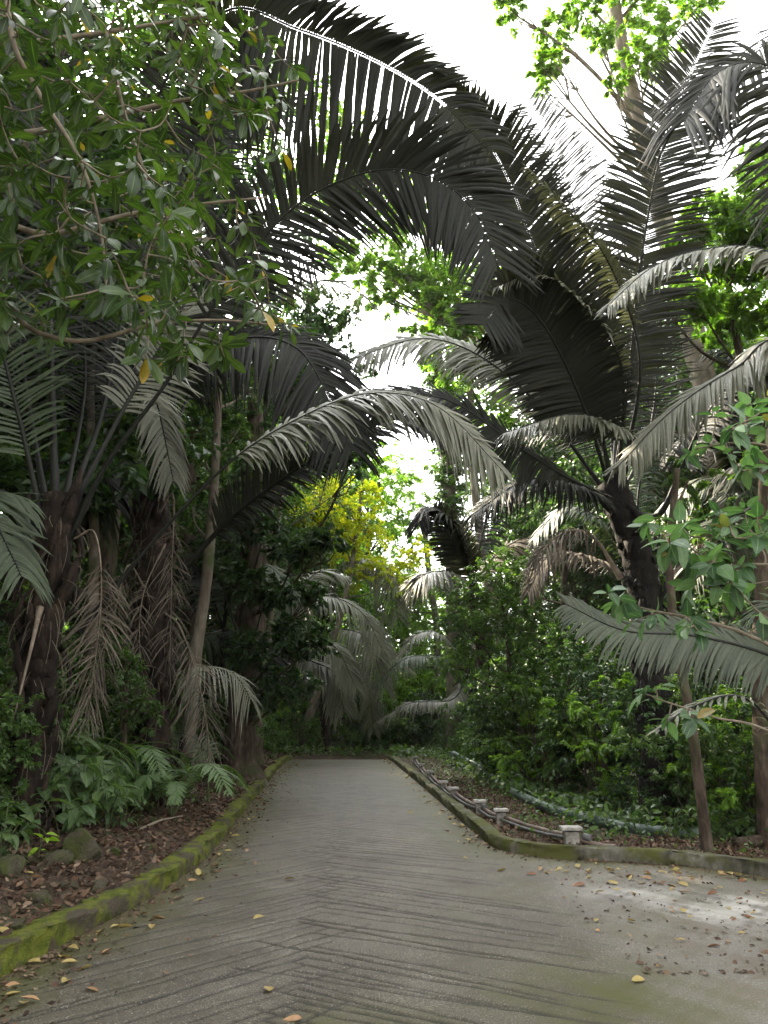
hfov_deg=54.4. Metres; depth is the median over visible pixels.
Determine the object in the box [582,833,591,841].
pipe coupling
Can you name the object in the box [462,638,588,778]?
green shrub
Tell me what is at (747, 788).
shrub
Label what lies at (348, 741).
shrub
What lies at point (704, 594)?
forest tree
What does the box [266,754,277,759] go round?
boulder
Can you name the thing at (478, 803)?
pipe support
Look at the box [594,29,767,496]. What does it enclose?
sugar palm
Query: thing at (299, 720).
shrub
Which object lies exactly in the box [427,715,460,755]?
green shrub
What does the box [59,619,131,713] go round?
dark shrub
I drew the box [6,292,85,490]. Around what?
forest tree
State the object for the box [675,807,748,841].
broadleaf herb
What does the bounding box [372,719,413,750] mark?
shrub
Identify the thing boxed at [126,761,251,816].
fern
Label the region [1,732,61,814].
shrub
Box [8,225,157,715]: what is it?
slim tree
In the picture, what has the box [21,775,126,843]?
broadleaf herb
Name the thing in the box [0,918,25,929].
stone
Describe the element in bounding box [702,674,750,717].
dark shrub
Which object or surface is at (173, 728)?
green shrub
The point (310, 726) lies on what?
green shrub
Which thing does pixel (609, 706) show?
dark shrub
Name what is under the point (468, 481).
forest tree
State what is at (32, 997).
fallen leaf
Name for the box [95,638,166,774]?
shrub
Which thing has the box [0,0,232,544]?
forest tree
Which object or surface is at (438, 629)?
forest tree
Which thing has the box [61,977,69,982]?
fallen leaf
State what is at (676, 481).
brown trunk tree
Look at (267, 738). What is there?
green shrub
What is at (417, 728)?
shrub
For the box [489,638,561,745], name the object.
dark shrub
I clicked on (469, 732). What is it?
green shrub
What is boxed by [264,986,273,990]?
fallen leaf
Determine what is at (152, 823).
stick
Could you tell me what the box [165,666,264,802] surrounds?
young palm
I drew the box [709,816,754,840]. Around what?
broadleaf herb
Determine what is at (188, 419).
forest tree
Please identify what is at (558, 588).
forest tree
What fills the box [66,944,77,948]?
fallen leaf
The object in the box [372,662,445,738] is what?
sapling
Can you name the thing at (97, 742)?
fern
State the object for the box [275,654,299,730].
dark shrub
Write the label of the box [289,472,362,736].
forest tree
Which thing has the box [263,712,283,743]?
green shrub
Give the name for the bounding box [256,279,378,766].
dark tree
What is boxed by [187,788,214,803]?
broadleaf herb
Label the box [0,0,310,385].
overhanging tree
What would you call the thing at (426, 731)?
shrub
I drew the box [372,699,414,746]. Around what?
green shrub
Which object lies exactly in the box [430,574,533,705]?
forest tree
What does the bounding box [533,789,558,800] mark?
broadleaf herb
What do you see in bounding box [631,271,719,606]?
slim tree
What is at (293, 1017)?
fallen leaf
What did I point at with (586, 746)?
sapling
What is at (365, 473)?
forest tree
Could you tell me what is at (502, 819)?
pipe
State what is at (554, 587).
forest tree
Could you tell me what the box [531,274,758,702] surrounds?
forest tree
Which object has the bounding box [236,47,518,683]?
light green tree
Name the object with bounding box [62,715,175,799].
strap leaf plant
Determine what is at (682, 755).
green shrub
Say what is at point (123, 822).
broadleaf herb
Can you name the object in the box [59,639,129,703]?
green shrub
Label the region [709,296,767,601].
forest tree
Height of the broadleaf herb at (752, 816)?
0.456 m
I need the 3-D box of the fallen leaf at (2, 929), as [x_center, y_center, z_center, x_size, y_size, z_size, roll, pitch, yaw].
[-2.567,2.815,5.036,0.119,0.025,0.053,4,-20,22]
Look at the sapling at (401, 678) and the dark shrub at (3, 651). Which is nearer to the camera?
the dark shrub at (3, 651)
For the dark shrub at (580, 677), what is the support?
on the ground at (107, 875)
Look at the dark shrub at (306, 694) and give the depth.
33.81 m
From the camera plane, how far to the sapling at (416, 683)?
49.06 m
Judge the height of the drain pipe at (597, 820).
0.716 m
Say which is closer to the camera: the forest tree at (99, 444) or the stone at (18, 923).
the stone at (18, 923)
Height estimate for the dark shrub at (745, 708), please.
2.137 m
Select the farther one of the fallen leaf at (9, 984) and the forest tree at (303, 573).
the forest tree at (303, 573)
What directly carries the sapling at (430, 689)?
on the ground at (107, 875)
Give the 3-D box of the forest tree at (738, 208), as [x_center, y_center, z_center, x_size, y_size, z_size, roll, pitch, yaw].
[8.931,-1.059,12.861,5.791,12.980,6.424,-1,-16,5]
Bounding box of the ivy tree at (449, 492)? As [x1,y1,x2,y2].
[413,230,472,748]
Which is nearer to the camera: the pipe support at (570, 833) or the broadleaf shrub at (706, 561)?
the broadleaf shrub at (706, 561)
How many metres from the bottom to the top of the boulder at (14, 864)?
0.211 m
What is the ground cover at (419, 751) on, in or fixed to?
on the ground at (107, 875)
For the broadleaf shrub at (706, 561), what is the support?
on the ground at (107, 875)
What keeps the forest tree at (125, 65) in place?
on the ground at (107, 875)
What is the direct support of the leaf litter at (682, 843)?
on the ground at (107, 875)
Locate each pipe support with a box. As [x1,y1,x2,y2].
[418,763,424,771]
[425,770,433,779]
[439,780,447,790]
[448,786,458,799]
[473,799,486,815]
[493,808,508,825]
[559,825,582,844]
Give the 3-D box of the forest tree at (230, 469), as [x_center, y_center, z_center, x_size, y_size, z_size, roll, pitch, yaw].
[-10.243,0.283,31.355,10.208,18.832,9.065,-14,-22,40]
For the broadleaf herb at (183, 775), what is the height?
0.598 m
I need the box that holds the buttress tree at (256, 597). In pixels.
[195,322,368,787]
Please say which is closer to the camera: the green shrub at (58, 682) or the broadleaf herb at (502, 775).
the green shrub at (58, 682)
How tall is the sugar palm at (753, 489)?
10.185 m
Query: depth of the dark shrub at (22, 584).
19.32 m
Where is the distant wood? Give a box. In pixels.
[43,452,747,725]
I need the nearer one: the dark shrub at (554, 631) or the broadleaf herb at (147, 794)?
the broadleaf herb at (147, 794)
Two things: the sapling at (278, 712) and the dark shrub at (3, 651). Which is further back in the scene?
the sapling at (278, 712)
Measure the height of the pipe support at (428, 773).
0.243 m
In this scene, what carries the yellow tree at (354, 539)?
on the ground at (107, 875)
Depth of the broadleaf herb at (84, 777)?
7.81 m
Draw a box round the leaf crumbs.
[0,759,767,1023]
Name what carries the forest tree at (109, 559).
on the ground at (107, 875)
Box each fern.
[2,763,125,799]
[52,744,140,789]
[57,743,72,768]
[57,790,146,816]
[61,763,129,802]
[65,730,104,753]
[65,764,129,794]
[80,771,168,811]
[101,745,193,785]
[116,762,137,782]
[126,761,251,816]
[176,742,234,765]
[491,779,528,788]
[516,782,545,793]
[556,792,602,808]
[581,811,623,821]
[617,813,646,823]
[684,825,732,837]
[739,823,756,835]
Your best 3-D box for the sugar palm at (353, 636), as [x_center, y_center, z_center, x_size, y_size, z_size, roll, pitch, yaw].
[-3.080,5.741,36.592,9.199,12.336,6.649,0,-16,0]
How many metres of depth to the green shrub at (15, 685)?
9.48 m
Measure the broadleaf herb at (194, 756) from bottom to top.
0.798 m
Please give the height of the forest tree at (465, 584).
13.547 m
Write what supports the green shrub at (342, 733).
on the ground at (107, 875)
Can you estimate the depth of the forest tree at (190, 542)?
21.92 m
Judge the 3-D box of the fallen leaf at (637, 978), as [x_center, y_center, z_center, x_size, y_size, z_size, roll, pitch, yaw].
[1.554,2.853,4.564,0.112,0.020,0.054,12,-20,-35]
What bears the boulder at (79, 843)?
on the ground at (107, 875)
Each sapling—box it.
[99,695,128,744]
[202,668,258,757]
[267,699,290,729]
[335,658,404,713]
[356,635,418,736]
[366,681,414,741]
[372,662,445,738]
[391,620,445,738]
[394,641,443,700]
[405,676,446,739]
[411,677,445,738]
[481,682,575,792]
[539,673,635,808]
[597,674,732,813]
[665,684,756,833]
[702,698,753,818]
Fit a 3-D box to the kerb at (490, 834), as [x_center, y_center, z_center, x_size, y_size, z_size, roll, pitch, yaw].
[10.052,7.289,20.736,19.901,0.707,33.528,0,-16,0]
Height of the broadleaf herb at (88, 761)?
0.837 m
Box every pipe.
[413,757,562,838]
[415,759,616,845]
[451,751,698,839]
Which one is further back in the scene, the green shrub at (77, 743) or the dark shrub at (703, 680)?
the dark shrub at (703, 680)
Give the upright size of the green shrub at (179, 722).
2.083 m
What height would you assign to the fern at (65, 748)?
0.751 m
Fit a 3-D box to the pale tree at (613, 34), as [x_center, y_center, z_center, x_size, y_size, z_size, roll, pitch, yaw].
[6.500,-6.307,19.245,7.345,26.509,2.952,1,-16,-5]
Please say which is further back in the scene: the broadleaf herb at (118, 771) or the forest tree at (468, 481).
the forest tree at (468, 481)
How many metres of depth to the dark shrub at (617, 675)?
14.07 m
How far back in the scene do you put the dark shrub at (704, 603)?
13.05 m
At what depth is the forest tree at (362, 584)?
41.94 m
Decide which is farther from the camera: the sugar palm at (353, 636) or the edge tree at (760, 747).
the sugar palm at (353, 636)
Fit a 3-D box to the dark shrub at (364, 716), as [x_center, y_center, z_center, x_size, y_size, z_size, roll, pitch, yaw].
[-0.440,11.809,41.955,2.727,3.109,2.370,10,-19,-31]
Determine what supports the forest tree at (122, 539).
on the ground at (107, 875)
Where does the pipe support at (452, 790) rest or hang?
on the ground at (107, 875)
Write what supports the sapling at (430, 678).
on the ground at (107, 875)
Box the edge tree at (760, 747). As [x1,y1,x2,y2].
[723,339,767,849]
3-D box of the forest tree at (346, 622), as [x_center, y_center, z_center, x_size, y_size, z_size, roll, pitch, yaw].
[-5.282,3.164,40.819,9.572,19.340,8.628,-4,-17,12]
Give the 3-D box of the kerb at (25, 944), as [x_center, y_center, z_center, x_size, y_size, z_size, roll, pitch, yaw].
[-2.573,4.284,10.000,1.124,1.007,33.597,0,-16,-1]
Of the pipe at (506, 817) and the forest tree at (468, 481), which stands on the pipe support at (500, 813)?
the pipe at (506, 817)
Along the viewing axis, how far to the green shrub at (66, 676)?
11.50 m
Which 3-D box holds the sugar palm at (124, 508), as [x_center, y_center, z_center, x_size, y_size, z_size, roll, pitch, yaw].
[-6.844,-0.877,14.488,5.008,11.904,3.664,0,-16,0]
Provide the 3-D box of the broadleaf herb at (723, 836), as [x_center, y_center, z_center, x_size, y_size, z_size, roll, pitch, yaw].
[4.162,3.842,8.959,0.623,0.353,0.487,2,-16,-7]
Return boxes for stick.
[140,816,181,829]
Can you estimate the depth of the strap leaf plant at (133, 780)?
10.15 m
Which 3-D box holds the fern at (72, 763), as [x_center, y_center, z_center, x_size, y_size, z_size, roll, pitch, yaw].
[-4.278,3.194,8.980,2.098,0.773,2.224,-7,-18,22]
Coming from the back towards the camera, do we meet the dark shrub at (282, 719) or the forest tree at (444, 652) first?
the forest tree at (444, 652)
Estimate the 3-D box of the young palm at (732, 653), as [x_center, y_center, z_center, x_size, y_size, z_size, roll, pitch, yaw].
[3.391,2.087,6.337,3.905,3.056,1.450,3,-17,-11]
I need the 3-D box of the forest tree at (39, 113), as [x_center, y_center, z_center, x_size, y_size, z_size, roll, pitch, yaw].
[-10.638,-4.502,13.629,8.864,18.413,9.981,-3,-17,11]
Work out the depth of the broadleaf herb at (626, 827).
9.87 m
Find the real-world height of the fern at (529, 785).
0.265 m
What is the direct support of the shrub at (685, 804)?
on the ground at (107, 875)
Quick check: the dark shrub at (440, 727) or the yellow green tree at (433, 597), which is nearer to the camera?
the dark shrub at (440, 727)
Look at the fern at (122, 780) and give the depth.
8.67 m
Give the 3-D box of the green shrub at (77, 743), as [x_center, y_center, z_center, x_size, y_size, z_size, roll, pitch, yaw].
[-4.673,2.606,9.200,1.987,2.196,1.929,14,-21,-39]
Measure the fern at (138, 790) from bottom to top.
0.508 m
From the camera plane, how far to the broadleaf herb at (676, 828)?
9.12 m
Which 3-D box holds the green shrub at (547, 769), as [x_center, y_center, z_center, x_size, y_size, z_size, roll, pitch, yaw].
[3.735,4.142,14.696,2.700,3.074,2.782,5,-17,-15]
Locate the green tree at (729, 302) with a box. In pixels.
[642,141,767,518]
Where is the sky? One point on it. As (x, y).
(464, 32)
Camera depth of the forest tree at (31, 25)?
13.86 m
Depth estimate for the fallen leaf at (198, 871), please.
7.49 m
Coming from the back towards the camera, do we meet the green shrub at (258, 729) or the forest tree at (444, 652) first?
the forest tree at (444, 652)
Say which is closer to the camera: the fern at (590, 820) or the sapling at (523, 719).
the fern at (590, 820)
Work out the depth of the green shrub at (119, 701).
12.92 m
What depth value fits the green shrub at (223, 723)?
18.89 m
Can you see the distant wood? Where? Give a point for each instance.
(66, 628)
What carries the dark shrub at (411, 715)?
on the ground at (107, 875)
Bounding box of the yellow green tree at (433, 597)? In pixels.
[316,449,445,719]
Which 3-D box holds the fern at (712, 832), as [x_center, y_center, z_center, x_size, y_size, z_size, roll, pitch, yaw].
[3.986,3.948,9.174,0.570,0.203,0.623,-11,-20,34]
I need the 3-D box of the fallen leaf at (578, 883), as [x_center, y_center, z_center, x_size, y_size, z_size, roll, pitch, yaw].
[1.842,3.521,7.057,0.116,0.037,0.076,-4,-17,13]
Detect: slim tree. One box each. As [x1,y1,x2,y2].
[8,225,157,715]
[156,295,275,792]
[229,423,360,697]
[619,376,675,508]
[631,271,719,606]
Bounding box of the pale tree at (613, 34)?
[492,0,751,786]
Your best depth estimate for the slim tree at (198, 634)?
14.19 m
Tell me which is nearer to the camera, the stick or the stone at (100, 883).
the stone at (100, 883)
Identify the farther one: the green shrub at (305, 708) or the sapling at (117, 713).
the green shrub at (305, 708)
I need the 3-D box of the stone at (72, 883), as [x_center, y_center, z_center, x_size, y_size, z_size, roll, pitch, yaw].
[-2.636,3.131,6.234,0.156,0.088,0.125,-1,-16,2]
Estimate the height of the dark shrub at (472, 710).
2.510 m
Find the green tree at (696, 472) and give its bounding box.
[659,321,758,480]
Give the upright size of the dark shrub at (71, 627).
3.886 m
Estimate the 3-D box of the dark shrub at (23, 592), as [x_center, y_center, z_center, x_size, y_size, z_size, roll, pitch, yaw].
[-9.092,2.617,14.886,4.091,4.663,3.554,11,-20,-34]
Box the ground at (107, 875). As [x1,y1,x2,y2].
[0,748,767,951]
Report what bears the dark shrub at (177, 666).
on the ground at (107, 875)
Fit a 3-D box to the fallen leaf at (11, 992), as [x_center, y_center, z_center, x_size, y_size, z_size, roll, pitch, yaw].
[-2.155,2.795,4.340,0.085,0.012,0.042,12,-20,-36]
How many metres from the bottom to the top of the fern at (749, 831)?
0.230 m
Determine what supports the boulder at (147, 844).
on the ground at (107, 875)
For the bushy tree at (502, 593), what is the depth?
16.85 m
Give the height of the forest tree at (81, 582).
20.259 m
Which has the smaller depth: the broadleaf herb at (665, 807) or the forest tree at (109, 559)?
the broadleaf herb at (665, 807)
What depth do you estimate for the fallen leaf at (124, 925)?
5.71 m
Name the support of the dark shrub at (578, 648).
on the ground at (107, 875)
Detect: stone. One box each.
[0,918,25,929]
[22,889,51,904]
[58,881,77,888]
[91,879,107,890]
[109,847,121,855]
[148,816,157,823]
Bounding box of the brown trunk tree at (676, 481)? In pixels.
[654,455,742,852]
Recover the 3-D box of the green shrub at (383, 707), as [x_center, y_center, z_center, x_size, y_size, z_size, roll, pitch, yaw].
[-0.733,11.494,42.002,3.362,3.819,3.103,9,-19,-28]
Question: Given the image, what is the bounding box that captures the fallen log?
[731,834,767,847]
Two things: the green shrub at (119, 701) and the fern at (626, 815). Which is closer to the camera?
the fern at (626, 815)
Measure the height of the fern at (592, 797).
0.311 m
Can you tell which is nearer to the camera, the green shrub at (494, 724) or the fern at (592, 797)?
the fern at (592, 797)
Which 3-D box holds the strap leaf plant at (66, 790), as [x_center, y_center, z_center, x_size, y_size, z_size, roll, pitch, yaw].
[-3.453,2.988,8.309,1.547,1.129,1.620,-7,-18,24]
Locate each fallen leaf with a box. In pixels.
[0,927,8,931]
[5,981,19,986]
[6,991,19,994]
[21,995,38,999]
[26,958,40,962]
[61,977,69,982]
[62,958,76,961]
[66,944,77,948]
[119,923,131,926]
[195,868,200,874]
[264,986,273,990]
[283,1015,301,1020]
[574,882,584,885]
[632,975,644,980]
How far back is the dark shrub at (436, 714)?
41.77 m
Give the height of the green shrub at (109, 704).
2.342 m
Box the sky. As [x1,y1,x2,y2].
[0,0,767,649]
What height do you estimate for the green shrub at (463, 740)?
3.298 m
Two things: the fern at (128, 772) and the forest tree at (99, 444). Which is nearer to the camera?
the fern at (128, 772)
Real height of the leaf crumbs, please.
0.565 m
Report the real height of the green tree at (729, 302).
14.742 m
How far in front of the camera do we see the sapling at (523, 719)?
14.86 m
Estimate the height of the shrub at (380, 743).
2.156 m
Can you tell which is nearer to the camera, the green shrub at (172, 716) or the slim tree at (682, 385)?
the green shrub at (172, 716)
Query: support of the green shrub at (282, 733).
on the ground at (107, 875)
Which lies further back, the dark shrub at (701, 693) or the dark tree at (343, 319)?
the dark tree at (343, 319)
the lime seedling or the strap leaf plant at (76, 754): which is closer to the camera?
the lime seedling
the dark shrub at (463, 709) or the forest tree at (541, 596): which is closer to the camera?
the dark shrub at (463, 709)
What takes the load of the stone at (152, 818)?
on the ground at (107, 875)
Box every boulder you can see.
[0,854,26,877]
[41,849,74,865]
[62,828,102,862]
[142,842,156,849]
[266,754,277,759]
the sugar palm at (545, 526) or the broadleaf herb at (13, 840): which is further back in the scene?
the sugar palm at (545, 526)
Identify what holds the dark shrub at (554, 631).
on the ground at (107, 875)
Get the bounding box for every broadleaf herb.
[0,776,72,846]
[0,803,46,857]
[6,755,96,826]
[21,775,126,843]
[40,763,103,829]
[50,765,126,808]
[92,776,138,831]
[96,799,149,831]
[126,762,186,814]
[134,792,165,814]
[172,766,199,804]
[174,745,215,780]
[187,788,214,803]
[210,779,234,791]
[473,774,496,787]
[484,771,520,792]
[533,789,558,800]
[598,814,640,833]
[635,804,694,839]
[656,803,718,827]
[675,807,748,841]
[697,814,743,840]
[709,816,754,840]
[719,814,756,837]
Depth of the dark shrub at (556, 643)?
23.54 m
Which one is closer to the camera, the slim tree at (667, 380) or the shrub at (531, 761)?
the shrub at (531, 761)
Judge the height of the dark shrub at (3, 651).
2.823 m
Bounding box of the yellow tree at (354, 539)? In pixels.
[287,476,432,753]
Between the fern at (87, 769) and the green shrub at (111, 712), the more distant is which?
the green shrub at (111, 712)
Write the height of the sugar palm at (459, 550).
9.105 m
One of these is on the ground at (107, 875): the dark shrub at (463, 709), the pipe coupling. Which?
the dark shrub at (463, 709)
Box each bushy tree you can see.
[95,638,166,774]
[426,544,559,752]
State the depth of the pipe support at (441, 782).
14.21 m
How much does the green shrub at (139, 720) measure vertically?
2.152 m
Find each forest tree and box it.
[0,0,226,523]
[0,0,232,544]
[0,0,337,663]
[0,156,197,646]
[1,2,147,351]
[1,510,86,622]
[2,29,107,397]
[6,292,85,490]
[24,157,180,611]
[65,304,266,656]
[66,386,233,668]
[77,235,373,711]
[119,292,337,639]
[196,459,336,669]
[204,443,367,731]
[205,309,386,647]
[276,416,403,726]
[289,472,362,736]
[337,438,441,677]
[395,563,445,698]
[423,541,509,692]
[429,604,494,712]
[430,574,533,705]
[432,404,657,676]
[456,402,661,670]
[457,332,631,615]
[460,380,615,689]
[482,468,648,765]
[503,569,551,670]
[516,305,708,605]
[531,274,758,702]
[626,405,754,690]
[679,296,764,612]
[698,159,767,491]
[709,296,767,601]
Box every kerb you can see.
[0,755,292,978]
[387,755,767,876]
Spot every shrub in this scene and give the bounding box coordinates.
[0,577,11,593]
[0,592,122,756]
[0,597,79,668]
[0,633,96,774]
[0,634,11,737]
[0,658,46,833]
[0,663,68,734]
[0,669,17,777]
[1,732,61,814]
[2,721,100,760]
[3,627,104,700]
[10,581,116,658]
[16,578,29,615]
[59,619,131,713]
[59,623,177,753]
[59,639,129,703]
[59,651,171,762]
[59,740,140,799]
[61,696,123,753]
[63,585,138,702]
[67,660,138,744]
[104,660,180,733]
[111,658,178,706]
[120,620,228,722]
[120,681,184,762]
[129,673,213,766]
[137,610,178,633]
[169,627,230,680]
[170,675,226,756]
[171,723,180,766]
[173,704,224,767]
[186,651,273,745]
[204,676,261,762]
[214,673,264,744]
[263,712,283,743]
[263,726,282,754]
[265,703,289,737]
[266,679,298,750]
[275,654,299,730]
[280,697,323,751]
[282,664,321,733]
[287,673,344,740]
[288,713,319,748]
[298,713,337,747]
[312,700,365,749]
[339,717,366,747]
[344,692,384,750]
[345,713,391,751]
[347,706,390,748]
[358,698,394,746]
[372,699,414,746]
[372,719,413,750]
[394,715,431,750]
[398,701,432,746]
[399,688,437,741]
[415,716,445,752]
[421,695,464,742]
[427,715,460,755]
[430,716,464,747]
[432,674,477,759]
[446,718,475,756]
[447,660,533,747]
[455,656,547,768]
[459,666,498,745]
[461,720,479,748]
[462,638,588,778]
[462,673,532,782]
[472,656,577,784]
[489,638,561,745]
[495,644,630,795]
[496,752,541,787]
[518,619,611,776]
[526,650,635,803]
[530,612,633,736]
[530,617,636,784]
[589,766,638,815]
[593,390,767,740]
[594,677,707,824]
[598,672,755,835]
[599,601,717,760]
[602,635,752,787]
[615,603,749,779]
[636,754,731,825]
[671,659,753,811]
[675,580,753,774]
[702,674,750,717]
[725,695,754,798]
[727,771,755,834]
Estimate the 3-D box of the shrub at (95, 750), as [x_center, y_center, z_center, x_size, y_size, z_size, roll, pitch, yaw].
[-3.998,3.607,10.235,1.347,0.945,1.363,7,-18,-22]
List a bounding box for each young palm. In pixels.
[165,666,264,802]
[552,590,767,737]
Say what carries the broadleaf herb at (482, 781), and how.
on the ground at (107, 875)
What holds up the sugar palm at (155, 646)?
on the ground at (107, 875)
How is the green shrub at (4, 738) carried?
on the ground at (107, 875)
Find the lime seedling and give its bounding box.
[28,830,59,857]
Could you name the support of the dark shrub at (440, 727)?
on the ground at (107, 875)
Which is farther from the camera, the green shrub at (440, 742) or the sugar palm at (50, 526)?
the green shrub at (440, 742)
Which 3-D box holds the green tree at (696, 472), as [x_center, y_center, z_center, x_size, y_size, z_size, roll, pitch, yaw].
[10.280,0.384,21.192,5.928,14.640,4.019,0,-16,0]
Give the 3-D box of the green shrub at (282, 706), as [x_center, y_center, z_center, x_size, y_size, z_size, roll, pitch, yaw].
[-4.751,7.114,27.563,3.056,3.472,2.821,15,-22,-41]
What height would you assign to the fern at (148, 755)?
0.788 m
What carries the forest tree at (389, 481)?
on the ground at (107, 875)
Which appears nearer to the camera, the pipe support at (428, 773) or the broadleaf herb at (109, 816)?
the broadleaf herb at (109, 816)
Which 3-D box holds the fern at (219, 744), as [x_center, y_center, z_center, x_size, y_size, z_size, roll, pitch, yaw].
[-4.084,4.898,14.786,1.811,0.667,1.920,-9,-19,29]
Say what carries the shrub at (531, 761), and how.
on the ground at (107, 875)
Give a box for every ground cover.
[263,738,455,759]
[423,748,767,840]
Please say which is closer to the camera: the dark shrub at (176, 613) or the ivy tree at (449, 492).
the dark shrub at (176, 613)
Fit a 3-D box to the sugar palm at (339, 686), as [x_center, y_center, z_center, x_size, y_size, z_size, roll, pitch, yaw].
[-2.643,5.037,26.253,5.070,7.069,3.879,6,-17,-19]
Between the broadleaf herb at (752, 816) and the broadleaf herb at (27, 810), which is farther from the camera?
the broadleaf herb at (752, 816)
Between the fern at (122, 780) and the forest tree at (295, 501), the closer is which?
the fern at (122, 780)
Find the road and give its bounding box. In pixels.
[0,759,767,1023]
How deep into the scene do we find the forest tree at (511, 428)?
28.90 m
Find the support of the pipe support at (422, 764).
on the ground at (107, 875)
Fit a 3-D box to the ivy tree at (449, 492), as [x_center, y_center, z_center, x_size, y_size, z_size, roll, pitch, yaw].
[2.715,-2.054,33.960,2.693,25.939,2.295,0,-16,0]
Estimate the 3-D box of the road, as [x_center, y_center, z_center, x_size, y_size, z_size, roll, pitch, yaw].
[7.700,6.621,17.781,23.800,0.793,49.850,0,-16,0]
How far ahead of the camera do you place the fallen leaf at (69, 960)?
4.85 m
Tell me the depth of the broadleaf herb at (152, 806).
9.94 m
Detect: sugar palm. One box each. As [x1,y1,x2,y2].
[0,0,543,841]
[0,292,138,646]
[53,0,518,806]
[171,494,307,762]
[266,569,390,733]
[273,551,412,753]
[300,631,416,748]
[341,9,767,826]
[371,582,514,740]
[398,480,556,758]
[518,430,740,621]
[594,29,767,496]
[650,347,762,599]
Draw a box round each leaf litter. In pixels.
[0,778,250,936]
[202,749,320,784]
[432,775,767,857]
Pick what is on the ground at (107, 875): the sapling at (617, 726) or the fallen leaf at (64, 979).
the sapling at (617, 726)
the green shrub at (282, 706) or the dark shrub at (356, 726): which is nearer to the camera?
the green shrub at (282, 706)
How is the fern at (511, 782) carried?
on the ground at (107, 875)
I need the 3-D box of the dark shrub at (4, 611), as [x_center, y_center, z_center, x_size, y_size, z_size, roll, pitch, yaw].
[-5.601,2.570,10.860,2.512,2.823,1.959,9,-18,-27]
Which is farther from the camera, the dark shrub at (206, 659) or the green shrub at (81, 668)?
the dark shrub at (206, 659)
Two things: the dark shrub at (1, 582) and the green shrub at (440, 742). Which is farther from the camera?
the green shrub at (440, 742)
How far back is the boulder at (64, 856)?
6.80 m
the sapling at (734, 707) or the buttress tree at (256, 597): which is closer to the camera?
the sapling at (734, 707)
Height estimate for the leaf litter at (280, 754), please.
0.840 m
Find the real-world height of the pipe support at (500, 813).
0.243 m
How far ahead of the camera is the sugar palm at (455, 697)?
27.95 m
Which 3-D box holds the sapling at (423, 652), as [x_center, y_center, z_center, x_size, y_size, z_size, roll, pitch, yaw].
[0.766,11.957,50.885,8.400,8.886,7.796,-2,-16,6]
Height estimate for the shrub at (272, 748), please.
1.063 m
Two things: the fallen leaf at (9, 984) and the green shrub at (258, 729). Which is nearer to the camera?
the fallen leaf at (9, 984)
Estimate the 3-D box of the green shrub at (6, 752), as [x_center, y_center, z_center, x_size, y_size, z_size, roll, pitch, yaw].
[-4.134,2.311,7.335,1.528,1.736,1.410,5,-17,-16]
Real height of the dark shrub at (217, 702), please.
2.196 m
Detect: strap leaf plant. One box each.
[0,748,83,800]
[1,731,169,825]
[55,737,117,803]
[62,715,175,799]
[99,762,162,808]
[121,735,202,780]
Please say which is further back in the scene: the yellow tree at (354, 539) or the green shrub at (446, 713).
the yellow tree at (354, 539)
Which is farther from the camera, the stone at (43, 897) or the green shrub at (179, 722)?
the green shrub at (179, 722)
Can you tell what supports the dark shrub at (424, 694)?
on the ground at (107, 875)
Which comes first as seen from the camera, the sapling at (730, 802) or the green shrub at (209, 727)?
the sapling at (730, 802)
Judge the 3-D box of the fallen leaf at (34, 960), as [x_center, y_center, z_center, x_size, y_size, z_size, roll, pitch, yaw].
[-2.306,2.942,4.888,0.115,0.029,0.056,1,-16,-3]
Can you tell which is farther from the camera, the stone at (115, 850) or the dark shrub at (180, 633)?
the dark shrub at (180, 633)
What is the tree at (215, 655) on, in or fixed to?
on the ground at (107, 875)
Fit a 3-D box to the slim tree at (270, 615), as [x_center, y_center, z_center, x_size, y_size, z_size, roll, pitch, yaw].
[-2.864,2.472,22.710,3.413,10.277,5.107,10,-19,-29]
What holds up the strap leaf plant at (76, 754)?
on the ground at (107, 875)
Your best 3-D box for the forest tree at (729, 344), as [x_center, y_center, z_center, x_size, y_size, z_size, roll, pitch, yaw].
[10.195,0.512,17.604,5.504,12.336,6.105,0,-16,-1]
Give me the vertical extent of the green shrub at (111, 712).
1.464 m
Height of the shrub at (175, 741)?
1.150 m
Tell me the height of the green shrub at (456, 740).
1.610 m
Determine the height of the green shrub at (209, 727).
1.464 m
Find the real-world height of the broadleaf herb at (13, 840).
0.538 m
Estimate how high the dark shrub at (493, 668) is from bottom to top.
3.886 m
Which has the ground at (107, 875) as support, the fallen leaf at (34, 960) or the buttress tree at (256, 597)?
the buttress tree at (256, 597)
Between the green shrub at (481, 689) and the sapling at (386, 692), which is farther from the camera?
the sapling at (386, 692)
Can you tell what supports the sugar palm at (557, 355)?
on the ground at (107, 875)

